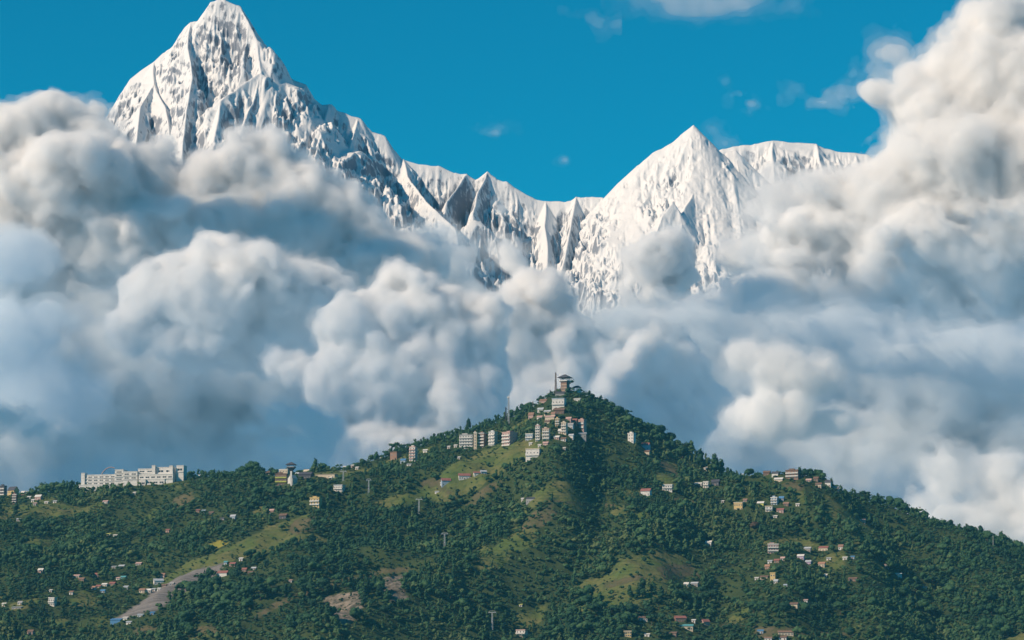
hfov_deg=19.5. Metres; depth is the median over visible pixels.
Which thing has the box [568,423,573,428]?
house
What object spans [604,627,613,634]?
broadleaf tree
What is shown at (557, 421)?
apartment block
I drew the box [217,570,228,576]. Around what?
house
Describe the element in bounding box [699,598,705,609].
slender tree
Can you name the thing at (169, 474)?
hotel
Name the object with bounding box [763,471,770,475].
house
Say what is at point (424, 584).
broadleaf tree
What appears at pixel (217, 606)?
broadleaf tree
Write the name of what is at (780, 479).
house
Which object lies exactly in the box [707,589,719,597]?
broadleaf tree
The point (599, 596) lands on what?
slender tree
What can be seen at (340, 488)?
house
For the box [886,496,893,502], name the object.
broadleaf tree
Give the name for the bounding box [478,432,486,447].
apartment block
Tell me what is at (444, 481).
house
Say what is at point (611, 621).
slender tree
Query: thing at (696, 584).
house
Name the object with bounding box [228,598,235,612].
slender tree
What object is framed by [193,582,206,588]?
broadleaf tree
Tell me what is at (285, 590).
slender tree
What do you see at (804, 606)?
broadleaf tree
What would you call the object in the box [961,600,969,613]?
slender tree
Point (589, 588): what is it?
broadleaf tree
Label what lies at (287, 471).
house
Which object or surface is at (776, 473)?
house
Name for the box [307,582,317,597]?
slender tree
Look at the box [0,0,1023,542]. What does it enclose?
sky
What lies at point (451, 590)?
slender tree
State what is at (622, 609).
slender tree
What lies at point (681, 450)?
broadleaf tree
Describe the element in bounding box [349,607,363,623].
broadleaf tree
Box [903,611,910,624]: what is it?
slender tree
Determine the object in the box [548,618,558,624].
broadleaf tree
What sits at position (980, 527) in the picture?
slender tree
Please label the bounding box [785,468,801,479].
apartment block
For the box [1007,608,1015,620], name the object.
slender tree
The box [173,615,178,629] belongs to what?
slender tree
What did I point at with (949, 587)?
broadleaf tree
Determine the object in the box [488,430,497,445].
apartment block
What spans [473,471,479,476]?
house
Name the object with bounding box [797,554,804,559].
house
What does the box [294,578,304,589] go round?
broadleaf tree
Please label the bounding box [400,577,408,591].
slender tree
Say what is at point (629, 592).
slender tree
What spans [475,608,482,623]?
slender tree
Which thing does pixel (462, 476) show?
house
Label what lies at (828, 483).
house
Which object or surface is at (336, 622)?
slender tree
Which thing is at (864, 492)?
umbrella tree
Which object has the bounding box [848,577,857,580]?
house
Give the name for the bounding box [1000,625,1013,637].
broadleaf tree
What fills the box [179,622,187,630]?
broadleaf tree
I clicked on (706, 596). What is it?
broadleaf tree
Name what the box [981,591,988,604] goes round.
slender tree
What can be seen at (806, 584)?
broadleaf tree
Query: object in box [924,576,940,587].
umbrella tree
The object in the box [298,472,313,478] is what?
house
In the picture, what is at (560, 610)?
slender tree
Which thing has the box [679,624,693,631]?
house
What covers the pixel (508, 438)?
apartment block
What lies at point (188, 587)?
broadleaf tree
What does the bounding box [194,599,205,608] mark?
broadleaf tree
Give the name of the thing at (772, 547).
apartment block
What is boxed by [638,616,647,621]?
house
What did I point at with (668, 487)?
house
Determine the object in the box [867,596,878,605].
broadleaf tree
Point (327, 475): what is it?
shed
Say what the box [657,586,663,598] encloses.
slender tree
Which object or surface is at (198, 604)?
umbrella tree
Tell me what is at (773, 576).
house
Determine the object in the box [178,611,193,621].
broadleaf tree
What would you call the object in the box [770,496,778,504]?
house
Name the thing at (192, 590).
broadleaf tree
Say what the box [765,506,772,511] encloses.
house
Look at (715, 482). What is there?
house
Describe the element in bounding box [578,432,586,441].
house
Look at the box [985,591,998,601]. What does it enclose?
broadleaf tree
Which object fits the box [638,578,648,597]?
slender tree
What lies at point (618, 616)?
slender tree
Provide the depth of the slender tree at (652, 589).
2923.08 m
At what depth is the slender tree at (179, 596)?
2989.28 m
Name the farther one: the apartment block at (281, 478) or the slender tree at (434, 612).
the apartment block at (281, 478)
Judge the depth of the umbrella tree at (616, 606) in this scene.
2878.66 m
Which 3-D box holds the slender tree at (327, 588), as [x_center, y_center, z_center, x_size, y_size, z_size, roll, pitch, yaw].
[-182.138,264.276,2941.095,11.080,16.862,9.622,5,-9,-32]
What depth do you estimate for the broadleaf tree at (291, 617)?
2821.16 m
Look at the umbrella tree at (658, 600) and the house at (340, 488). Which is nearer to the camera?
the umbrella tree at (658, 600)
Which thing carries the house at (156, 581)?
on the hillside
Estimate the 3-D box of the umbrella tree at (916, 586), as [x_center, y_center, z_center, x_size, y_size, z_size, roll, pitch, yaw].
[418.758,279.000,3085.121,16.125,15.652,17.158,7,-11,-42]
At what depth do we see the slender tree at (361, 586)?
2892.66 m
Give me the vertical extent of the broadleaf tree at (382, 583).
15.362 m
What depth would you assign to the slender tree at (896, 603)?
2967.63 m
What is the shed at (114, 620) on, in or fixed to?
on the hillside
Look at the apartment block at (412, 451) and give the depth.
3415.36 m
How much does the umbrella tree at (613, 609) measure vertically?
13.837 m
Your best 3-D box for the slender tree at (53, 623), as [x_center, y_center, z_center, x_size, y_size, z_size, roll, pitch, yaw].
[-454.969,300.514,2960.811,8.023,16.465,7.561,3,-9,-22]
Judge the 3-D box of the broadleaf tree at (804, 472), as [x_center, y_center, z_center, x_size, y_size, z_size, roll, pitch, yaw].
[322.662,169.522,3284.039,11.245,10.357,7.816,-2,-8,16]
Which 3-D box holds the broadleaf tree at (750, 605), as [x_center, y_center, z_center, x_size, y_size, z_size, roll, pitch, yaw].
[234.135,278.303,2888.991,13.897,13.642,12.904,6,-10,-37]
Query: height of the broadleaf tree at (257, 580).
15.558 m
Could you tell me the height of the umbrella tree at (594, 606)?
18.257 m
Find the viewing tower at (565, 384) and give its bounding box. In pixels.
[557,374,571,391]
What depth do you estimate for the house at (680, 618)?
2871.75 m
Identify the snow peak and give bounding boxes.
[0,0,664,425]
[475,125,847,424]
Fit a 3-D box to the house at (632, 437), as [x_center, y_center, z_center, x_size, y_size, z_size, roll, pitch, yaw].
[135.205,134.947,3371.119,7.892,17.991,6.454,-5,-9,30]
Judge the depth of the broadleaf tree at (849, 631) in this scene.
2831.87 m
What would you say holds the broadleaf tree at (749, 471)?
on the hillside
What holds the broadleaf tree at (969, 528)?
on the hillside
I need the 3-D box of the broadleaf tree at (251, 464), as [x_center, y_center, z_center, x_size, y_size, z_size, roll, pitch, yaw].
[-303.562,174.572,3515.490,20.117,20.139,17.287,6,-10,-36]
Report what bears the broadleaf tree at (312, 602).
on the hillside
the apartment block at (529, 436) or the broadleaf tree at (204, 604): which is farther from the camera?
the apartment block at (529, 436)
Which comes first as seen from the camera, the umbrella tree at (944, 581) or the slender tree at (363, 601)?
the slender tree at (363, 601)
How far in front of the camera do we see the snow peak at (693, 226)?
17184.09 m
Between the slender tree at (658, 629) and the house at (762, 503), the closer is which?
the slender tree at (658, 629)
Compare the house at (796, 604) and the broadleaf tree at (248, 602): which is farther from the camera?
the broadleaf tree at (248, 602)
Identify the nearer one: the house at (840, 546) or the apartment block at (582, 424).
the house at (840, 546)
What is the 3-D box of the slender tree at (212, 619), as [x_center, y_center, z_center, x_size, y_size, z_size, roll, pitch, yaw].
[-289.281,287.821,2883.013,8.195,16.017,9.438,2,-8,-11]
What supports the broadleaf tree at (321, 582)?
on the hillside
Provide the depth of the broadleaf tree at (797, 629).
2802.90 m
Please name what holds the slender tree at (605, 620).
on the hillside
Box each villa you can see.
[48,597,56,606]
[525,448,541,461]
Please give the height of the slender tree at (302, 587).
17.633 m
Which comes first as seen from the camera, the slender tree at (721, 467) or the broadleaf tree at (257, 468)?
the slender tree at (721, 467)
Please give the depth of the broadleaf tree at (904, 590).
3045.01 m
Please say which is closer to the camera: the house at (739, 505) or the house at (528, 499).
the house at (528, 499)
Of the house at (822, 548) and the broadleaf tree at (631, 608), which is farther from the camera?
the house at (822, 548)
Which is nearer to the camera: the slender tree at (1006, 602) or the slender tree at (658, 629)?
the slender tree at (658, 629)
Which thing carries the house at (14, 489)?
on the hillside
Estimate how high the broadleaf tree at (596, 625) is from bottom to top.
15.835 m
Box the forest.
[0,379,1023,639]
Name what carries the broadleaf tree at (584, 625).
on the hillside
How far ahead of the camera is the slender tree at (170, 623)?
2878.95 m
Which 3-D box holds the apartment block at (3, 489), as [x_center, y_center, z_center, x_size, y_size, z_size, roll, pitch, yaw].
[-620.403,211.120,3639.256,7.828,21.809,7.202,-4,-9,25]
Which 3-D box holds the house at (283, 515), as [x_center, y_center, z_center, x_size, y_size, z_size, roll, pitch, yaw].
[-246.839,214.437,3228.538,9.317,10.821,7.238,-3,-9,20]
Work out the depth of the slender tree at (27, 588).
3059.09 m
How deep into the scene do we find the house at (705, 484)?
3295.94 m
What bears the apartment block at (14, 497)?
on the hillside
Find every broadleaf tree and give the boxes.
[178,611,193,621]
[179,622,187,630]
[184,581,192,587]
[184,624,193,632]
[185,608,195,615]
[186,583,196,598]
[189,586,199,593]
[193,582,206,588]
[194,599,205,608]
[207,575,221,584]
[210,591,222,600]
[212,602,224,610]
[219,592,230,600]
[223,599,234,612]
[225,581,236,588]
[238,466,247,471]
[238,585,255,597]
[241,598,252,610]
[245,460,259,469]
[253,465,264,471]
[253,576,263,584]
[263,585,271,596]
[266,576,277,587]
[286,614,295,620]
[286,620,297,627]
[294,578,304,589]
[302,582,311,591]
[302,613,312,625]
[308,598,317,605]
[314,577,329,593]
[328,605,336,614]
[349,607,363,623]
[374,581,384,588]
[379,604,392,614]
[418,579,431,591]
[447,585,460,597]
[455,597,468,607]
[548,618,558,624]
[566,607,578,615]
[575,587,589,596]
[576,620,594,635]
[579,595,592,604]
[584,584,596,594]
[592,622,598,634]
[596,601,607,608]
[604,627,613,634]
[613,406,624,416]
[620,612,631,626]
[623,415,637,423]
[625,603,638,612]
[653,434,661,440]
[654,424,667,432]
[663,441,676,449]
[670,589,684,598]
[675,445,688,458]
[682,589,691,601]
[689,593,697,599]
[699,592,710,600]
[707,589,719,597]
[744,468,755,477]
[747,602,757,612]
[750,521,759,529]
[779,601,791,616]
[792,626,803,634]
[798,579,810,589]
[800,601,809,611]
[801,470,808,477]
[833,601,846,614]
[843,627,856,635]
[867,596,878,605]
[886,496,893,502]
[893,497,903,502]
[896,586,909,595]
[916,598,929,611]
[923,603,933,612]
[925,624,935,632]
[944,584,954,591]
[945,579,955,586]
[966,525,974,531]
[979,617,990,623]
[983,530,991,541]
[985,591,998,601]
[986,603,996,614]
[990,621,1001,630]
[993,615,1008,626]
[998,606,1007,614]
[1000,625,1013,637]
[1015,540,1022,546]
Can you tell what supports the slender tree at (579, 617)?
on the hillside
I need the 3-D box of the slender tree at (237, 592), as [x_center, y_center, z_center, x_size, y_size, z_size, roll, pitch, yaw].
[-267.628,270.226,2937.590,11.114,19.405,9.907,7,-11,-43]
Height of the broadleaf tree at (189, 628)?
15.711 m
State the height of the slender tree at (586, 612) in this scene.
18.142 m
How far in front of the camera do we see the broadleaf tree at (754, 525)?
3172.07 m
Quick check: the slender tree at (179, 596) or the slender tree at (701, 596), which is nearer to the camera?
the slender tree at (701, 596)
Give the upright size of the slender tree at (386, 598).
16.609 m
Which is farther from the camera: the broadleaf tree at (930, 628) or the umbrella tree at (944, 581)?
the umbrella tree at (944, 581)
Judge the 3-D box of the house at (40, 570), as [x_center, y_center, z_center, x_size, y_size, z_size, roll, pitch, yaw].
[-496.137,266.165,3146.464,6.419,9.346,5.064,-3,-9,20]
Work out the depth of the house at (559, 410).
3361.41 m
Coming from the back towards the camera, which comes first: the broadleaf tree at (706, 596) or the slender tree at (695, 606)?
the broadleaf tree at (706, 596)
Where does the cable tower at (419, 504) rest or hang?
on the hillside
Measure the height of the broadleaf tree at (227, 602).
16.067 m
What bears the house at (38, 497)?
on the hillside
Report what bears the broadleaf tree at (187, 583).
on the hillside
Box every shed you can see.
[110,618,122,624]
[315,474,337,477]
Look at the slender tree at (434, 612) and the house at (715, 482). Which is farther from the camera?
the house at (715, 482)
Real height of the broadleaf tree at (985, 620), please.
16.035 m
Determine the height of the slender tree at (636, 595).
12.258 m
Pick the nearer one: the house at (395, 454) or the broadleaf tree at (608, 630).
the broadleaf tree at (608, 630)
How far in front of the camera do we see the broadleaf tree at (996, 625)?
2934.86 m
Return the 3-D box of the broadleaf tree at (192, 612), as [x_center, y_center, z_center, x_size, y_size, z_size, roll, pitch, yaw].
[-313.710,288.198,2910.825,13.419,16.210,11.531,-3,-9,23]
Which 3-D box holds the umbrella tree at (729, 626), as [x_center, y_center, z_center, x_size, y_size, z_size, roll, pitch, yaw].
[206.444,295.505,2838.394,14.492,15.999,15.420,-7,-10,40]
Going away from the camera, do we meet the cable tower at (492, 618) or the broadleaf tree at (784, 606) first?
the broadleaf tree at (784, 606)
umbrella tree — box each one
[175,583,185,589]
[190,601,203,607]
[213,599,224,604]
[255,583,267,600]
[476,586,483,593]
[585,613,598,630]
[587,603,601,615]
[604,607,617,615]
[612,604,620,614]
[639,423,649,431]
[645,614,657,625]
[652,597,664,609]
[721,623,735,634]
[859,491,870,499]
[910,583,923,595]
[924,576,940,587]
[928,607,940,615]
[940,579,948,584]
[974,626,990,630]
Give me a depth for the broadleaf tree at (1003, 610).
2989.32 m
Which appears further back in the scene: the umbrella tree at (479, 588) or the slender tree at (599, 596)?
the umbrella tree at (479, 588)
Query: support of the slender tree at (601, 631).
on the hillside
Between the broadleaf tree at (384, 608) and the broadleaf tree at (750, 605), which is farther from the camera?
the broadleaf tree at (750, 605)
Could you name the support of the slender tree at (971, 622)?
on the hillside
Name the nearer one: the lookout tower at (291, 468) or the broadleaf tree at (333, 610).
the broadleaf tree at (333, 610)
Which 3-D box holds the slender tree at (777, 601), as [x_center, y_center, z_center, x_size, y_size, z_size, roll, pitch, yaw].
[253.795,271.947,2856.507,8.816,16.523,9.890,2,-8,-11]
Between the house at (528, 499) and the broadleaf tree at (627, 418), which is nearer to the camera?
the house at (528, 499)
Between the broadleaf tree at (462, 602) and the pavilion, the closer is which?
the broadleaf tree at (462, 602)
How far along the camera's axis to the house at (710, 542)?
3127.73 m
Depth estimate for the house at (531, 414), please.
3454.48 m
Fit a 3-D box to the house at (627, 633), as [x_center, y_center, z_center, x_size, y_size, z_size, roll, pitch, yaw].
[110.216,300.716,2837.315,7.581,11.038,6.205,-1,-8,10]
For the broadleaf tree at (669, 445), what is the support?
on the hillside
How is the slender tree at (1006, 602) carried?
on the hillside
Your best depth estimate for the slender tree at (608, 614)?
2872.07 m
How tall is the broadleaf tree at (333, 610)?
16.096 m
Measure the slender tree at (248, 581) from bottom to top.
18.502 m
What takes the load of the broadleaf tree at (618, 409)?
on the hillside
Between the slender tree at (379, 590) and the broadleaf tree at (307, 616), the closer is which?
the broadleaf tree at (307, 616)
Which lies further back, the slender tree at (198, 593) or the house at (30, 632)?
the slender tree at (198, 593)
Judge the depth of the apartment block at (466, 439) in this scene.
3434.57 m
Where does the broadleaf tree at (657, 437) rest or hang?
on the hillside
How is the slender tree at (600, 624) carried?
on the hillside
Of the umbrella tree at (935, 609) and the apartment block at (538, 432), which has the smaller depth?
the umbrella tree at (935, 609)
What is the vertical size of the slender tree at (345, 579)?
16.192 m
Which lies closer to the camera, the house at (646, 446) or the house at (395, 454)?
the house at (646, 446)
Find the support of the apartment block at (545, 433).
on the hillside
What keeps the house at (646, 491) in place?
on the hillside
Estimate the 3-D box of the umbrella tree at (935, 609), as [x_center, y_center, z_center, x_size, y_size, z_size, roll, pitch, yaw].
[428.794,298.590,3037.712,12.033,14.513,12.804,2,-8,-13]
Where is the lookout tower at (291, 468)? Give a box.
[285,462,295,485]
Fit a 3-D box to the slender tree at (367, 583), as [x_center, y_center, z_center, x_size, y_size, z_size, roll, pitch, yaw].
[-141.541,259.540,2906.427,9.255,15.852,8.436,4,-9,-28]
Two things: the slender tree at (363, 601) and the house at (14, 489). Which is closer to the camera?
the slender tree at (363, 601)
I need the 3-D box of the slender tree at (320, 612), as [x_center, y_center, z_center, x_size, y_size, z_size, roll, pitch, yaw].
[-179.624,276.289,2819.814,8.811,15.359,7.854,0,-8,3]
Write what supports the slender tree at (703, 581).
on the hillside
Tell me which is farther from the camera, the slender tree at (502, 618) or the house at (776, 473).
the house at (776, 473)
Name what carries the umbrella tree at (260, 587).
on the hillside
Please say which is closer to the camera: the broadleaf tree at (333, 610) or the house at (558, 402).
the broadleaf tree at (333, 610)
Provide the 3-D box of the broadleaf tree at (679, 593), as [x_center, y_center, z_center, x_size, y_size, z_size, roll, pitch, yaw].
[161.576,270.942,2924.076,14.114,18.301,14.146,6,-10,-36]
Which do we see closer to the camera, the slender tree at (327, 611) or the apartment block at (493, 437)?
the slender tree at (327, 611)
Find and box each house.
[7,486,18,494]
[27,630,34,634]
[34,495,42,499]
[38,568,44,572]
[139,588,145,592]
[153,579,163,584]
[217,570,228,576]
[278,513,288,518]
[279,469,289,476]
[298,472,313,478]
[309,496,322,508]
[333,484,345,493]
[390,451,401,459]
[440,478,450,486]
[458,473,470,479]
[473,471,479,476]
[515,629,528,636]
[525,497,534,504]
[528,412,534,418]
[545,415,555,419]
[552,398,566,409]
[554,408,564,413]
[555,391,564,396]
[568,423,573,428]
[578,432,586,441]
[624,631,631,637]
[627,432,635,443]
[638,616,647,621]
[640,443,650,452]
[640,488,651,495]
[662,484,673,491]
[674,616,686,621]
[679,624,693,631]
[690,582,699,586]
[700,619,709,625]
[703,481,709,487]
[705,540,712,545]
[711,479,720,485]
[733,502,744,509]
[757,501,764,505]
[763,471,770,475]
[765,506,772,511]
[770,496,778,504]
[770,572,776,580]
[771,471,778,476]
[774,477,783,482]
[776,508,784,512]
[778,631,792,635]
[778,636,787,639]
[790,602,798,608]
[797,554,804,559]
[804,547,811,551]
[818,546,828,550]
[818,562,825,567]
[824,480,831,487]
[838,544,843,549]
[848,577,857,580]
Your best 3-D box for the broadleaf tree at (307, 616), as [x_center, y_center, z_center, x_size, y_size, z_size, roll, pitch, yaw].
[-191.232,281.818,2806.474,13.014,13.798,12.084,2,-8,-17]
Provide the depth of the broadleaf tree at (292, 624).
2806.91 m
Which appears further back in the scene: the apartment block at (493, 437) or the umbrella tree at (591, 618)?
the apartment block at (493, 437)
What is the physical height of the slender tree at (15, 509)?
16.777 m
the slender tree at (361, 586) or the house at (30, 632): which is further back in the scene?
the house at (30, 632)
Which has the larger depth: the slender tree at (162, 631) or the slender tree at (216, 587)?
the slender tree at (216, 587)
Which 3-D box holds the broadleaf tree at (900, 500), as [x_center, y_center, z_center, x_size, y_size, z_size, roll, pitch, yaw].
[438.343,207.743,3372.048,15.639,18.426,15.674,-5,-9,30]
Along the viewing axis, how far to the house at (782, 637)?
2797.52 m
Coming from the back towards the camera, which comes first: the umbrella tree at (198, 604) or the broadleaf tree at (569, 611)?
the umbrella tree at (198, 604)
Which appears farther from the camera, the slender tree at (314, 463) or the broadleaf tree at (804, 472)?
the slender tree at (314, 463)
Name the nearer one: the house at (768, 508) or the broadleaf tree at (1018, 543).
the house at (768, 508)
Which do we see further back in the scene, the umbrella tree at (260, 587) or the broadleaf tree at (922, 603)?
the broadleaf tree at (922, 603)
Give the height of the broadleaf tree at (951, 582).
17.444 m
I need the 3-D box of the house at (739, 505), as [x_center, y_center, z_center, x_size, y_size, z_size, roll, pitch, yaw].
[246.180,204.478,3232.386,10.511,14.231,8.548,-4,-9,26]
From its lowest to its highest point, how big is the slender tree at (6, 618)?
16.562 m
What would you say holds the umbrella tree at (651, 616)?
on the hillside
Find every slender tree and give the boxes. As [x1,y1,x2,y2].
[4,614,11,626]
[13,503,19,514]
[22,582,31,594]
[50,616,56,627]
[157,621,167,636]
[168,619,173,629]
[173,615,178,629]
[177,590,182,599]
[192,588,204,600]
[201,606,208,618]
[205,586,212,596]
[207,581,213,590]
[208,610,216,623]
[213,584,219,592]
[219,613,224,625]
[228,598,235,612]
[235,585,241,601]
[240,593,246,603]
[245,576,252,585]
[282,583,289,597]
[296,583,306,596]
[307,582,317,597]
[312,458,318,472]
[318,605,323,614]
[322,580,331,595]
[324,605,331,621]
[333,618,339,628]
[342,574,347,588]
[358,581,367,594]
[358,585,367,598]
[360,594,366,606]
[364,579,369,590]
[369,575,375,588]
[375,584,382,598]
[383,588,389,602]
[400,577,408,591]
[429,606,438,616]
[446,582,453,597]
[464,418,470,428]
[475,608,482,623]
[484,611,490,623]
[498,614,506,627]
[555,625,563,637]
[557,606,564,619]
[566,615,575,630]
[569,625,578,635]
[576,612,581,621]
[582,602,591,616]
[595,620,605,633]
[597,592,602,600]
[598,625,607,636]
[602,616,607,627]
[606,607,611,620]
[608,617,613,628]
[615,612,623,625]
[618,603,626,620]
[627,585,632,597]
[634,588,639,598]
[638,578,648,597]
[649,581,656,594]
[653,623,661,636]
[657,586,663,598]
[668,579,674,593]
[687,439,695,452]
[692,599,698,611]
[695,448,707,467]
[698,592,705,604]
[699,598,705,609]
[701,575,706,586]
[707,575,716,588]
[710,453,719,471]
[717,459,724,472]
[774,597,780,607]
[824,599,832,615]
[892,594,898,605]
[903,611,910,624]
[905,593,915,608]
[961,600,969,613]
[967,617,975,628]
[976,525,983,537]
[978,623,984,635]
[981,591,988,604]
[1002,595,1009,609]
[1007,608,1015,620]
[1013,596,1022,609]
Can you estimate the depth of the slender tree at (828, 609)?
2897.18 m
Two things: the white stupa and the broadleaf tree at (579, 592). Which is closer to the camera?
the broadleaf tree at (579, 592)
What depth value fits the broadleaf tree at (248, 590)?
2928.64 m
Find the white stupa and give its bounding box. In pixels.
[287,475,297,484]
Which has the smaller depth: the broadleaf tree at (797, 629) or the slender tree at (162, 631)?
the broadleaf tree at (797, 629)
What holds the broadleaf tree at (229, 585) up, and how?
on the hillside
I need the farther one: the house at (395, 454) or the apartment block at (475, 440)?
the house at (395, 454)
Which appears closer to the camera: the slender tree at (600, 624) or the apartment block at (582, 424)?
the slender tree at (600, 624)
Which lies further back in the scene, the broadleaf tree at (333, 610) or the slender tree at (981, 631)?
the slender tree at (981, 631)
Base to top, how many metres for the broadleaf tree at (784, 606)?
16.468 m
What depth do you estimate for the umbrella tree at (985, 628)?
2935.17 m
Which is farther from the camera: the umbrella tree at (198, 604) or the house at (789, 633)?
the umbrella tree at (198, 604)
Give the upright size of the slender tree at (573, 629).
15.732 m
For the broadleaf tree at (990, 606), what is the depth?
3007.72 m
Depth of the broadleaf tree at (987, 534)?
3254.65 m
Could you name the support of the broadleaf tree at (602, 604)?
on the hillside
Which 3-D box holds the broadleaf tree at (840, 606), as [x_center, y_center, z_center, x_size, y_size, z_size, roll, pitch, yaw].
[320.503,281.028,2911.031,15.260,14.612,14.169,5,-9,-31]
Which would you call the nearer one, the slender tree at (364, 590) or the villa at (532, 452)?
the slender tree at (364, 590)
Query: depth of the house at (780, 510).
3208.72 m
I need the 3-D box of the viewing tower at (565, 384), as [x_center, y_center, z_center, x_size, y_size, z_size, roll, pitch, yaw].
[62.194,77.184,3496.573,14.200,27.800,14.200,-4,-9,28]
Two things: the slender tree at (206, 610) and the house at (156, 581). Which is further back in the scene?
the house at (156, 581)
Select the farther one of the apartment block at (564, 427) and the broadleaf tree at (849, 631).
the apartment block at (564, 427)
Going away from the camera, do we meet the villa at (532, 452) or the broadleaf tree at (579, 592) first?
the broadleaf tree at (579, 592)
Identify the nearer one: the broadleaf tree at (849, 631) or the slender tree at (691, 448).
the broadleaf tree at (849, 631)
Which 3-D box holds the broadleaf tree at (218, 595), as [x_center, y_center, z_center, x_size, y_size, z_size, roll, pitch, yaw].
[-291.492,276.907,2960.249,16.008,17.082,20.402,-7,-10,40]
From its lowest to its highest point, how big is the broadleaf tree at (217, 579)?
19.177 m
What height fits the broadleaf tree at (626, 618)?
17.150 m
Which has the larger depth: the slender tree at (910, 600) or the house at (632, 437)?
the house at (632, 437)
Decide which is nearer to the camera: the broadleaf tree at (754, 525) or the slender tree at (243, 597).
the slender tree at (243, 597)
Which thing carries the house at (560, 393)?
on the hillside
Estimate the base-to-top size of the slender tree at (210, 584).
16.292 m
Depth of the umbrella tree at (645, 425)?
3436.46 m
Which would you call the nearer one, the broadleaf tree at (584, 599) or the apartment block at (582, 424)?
the broadleaf tree at (584, 599)
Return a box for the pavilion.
[572,386,581,392]
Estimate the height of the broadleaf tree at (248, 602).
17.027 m
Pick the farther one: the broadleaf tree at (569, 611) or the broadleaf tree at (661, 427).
the broadleaf tree at (661, 427)
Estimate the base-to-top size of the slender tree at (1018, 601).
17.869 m
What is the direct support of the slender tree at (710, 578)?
on the hillside
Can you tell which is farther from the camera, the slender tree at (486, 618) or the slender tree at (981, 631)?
the slender tree at (981, 631)
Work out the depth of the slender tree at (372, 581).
2909.83 m
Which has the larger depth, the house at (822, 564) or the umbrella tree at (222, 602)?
the house at (822, 564)
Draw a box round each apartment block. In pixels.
[0,484,6,495]
[12,493,17,503]
[275,472,287,485]
[409,445,417,460]
[459,433,473,448]
[473,431,477,449]
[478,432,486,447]
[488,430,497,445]
[501,431,517,446]
[525,433,534,440]
[535,424,540,441]
[542,427,550,440]
[555,417,559,425]
[561,421,567,434]
[578,418,586,431]
[767,542,778,553]
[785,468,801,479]
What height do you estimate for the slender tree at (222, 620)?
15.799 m
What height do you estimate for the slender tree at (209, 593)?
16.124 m
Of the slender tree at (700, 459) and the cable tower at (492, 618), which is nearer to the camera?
the cable tower at (492, 618)
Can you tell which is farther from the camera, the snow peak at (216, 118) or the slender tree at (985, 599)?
the snow peak at (216, 118)
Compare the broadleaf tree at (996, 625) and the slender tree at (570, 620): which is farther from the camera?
the broadleaf tree at (996, 625)
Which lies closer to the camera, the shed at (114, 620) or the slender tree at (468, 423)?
the shed at (114, 620)
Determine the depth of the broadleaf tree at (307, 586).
2935.27 m
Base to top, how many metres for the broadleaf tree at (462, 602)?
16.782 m
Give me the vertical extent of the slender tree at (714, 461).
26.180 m
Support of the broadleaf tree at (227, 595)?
on the hillside
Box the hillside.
[0,390,1023,639]
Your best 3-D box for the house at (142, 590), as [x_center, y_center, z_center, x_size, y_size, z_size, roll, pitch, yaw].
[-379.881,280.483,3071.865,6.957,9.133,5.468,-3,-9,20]
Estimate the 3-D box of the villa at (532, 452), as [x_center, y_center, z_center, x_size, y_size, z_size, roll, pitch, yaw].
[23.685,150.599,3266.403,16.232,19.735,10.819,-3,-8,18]
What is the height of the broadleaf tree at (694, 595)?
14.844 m
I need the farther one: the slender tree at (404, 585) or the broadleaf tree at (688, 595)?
the broadleaf tree at (688, 595)
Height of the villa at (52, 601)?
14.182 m
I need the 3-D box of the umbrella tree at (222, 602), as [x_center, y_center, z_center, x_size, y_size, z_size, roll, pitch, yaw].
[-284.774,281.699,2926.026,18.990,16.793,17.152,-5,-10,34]
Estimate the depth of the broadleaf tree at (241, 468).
3510.44 m
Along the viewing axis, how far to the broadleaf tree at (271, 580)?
2944.71 m
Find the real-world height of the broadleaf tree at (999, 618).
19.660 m
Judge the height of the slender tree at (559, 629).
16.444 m
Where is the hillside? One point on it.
(220, 554)
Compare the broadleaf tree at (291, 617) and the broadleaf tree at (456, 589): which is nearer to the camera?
the broadleaf tree at (291, 617)
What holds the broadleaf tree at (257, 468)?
on the hillside
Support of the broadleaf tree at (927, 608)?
on the hillside
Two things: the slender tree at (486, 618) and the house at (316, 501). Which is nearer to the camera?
the slender tree at (486, 618)
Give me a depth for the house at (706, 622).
2885.52 m
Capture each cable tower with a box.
[416,498,422,513]
[488,611,495,628]
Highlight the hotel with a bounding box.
[79,465,186,490]
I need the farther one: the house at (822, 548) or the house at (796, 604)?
the house at (822, 548)
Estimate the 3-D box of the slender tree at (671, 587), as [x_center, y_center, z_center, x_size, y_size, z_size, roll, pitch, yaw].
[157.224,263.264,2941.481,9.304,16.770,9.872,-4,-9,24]
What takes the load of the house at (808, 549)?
on the hillside
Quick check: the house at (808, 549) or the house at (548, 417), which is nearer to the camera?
the house at (808, 549)
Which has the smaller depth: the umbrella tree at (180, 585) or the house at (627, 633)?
the house at (627, 633)
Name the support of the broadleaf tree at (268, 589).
on the hillside
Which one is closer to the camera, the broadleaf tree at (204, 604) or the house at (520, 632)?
the house at (520, 632)

